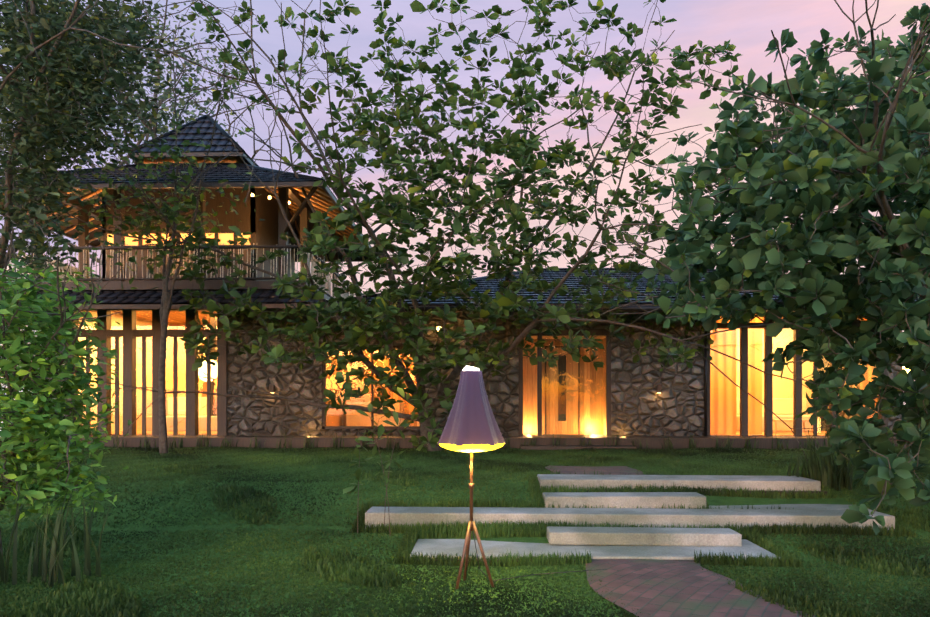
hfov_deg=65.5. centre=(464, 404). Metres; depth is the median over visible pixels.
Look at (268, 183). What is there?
roof frame
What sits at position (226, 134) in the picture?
pavilion ridge tiles
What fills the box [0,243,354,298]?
balcony balusters
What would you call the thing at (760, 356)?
house glazing
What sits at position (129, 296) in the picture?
pavilion skirt roof
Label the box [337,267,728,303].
wing roof ridge tiles
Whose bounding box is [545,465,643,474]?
brick path
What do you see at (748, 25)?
sky
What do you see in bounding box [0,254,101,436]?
tree
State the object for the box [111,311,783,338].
house ceilings
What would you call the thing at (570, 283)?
wing roof
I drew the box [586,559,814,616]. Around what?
brick path
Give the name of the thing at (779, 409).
interior soft furniture
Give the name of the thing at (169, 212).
slim tree
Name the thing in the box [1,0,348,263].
tree wood
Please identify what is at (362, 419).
interior wood furniture
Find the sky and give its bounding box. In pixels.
[0,0,929,404]
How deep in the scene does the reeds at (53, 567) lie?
5.41 m
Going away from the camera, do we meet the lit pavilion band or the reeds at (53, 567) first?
the reeds at (53, 567)
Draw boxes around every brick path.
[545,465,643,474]
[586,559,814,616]
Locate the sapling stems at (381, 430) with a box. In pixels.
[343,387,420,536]
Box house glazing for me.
[77,310,879,435]
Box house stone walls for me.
[227,309,901,435]
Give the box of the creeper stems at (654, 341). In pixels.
[236,295,730,370]
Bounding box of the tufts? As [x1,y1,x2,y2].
[349,469,915,566]
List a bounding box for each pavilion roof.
[0,166,378,256]
[134,118,256,165]
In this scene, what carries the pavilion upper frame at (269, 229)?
on the house timber frame at (129, 332)
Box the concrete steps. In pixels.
[365,474,894,559]
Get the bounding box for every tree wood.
[0,0,253,296]
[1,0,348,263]
[2,0,900,460]
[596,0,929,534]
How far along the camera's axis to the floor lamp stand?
5.39 m
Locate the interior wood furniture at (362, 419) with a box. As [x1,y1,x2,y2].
[346,398,812,432]
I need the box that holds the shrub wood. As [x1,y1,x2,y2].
[0,225,131,555]
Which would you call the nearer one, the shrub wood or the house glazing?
the shrub wood
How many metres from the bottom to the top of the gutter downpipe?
2.840 m
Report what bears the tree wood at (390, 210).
on the ground at (719, 500)
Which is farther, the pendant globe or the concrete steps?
the pendant globe
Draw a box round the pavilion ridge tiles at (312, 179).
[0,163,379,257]
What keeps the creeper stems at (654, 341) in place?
attached to the house timber frame at (129, 332)
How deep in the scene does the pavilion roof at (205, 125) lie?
18.75 m
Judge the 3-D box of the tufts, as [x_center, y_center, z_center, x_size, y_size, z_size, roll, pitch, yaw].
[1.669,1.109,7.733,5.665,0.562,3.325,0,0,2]
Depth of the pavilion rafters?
18.57 m
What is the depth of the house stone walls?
16.86 m
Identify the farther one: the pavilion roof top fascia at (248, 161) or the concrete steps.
the pavilion roof top fascia at (248, 161)
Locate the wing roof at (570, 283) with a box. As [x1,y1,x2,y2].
[365,270,917,302]
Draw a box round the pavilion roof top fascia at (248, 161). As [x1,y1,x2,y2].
[128,151,255,165]
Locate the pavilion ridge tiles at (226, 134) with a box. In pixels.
[130,114,258,165]
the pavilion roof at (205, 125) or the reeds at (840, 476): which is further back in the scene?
the pavilion roof at (205, 125)
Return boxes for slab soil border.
[408,490,880,563]
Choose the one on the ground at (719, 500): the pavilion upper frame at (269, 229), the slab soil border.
the slab soil border
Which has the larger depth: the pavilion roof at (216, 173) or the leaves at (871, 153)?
the pavilion roof at (216, 173)
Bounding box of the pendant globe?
[199,360,216,381]
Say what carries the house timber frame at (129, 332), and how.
on the ground at (719, 500)
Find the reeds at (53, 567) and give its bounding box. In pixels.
[0,462,116,586]
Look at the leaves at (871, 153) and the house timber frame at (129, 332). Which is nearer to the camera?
the leaves at (871, 153)
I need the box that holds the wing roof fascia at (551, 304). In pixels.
[324,301,914,308]
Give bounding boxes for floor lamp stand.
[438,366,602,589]
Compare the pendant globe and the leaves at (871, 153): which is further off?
the pendant globe
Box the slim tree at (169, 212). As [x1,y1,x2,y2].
[66,46,268,452]
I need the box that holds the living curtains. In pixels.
[710,314,876,433]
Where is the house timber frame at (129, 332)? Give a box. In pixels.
[64,309,912,449]
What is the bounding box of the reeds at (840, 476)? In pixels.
[787,426,855,490]
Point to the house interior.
(529, 398)
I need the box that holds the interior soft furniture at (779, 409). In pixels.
[146,397,818,431]
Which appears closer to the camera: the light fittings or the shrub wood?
the shrub wood
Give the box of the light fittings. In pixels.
[269,367,907,446]
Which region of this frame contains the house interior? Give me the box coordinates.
[61,299,826,435]
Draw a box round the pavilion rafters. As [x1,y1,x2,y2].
[2,157,375,261]
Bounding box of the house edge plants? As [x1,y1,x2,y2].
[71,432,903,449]
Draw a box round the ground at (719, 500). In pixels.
[0,421,929,616]
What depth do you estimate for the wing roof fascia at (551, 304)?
15.71 m
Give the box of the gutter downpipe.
[404,306,766,435]
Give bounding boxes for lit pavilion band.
[107,233,249,245]
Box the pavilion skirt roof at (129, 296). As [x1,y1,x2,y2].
[2,290,318,302]
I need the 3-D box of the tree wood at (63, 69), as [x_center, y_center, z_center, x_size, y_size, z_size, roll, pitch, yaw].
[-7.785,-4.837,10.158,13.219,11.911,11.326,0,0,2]
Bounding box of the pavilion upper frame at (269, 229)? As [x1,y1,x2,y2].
[0,187,371,299]

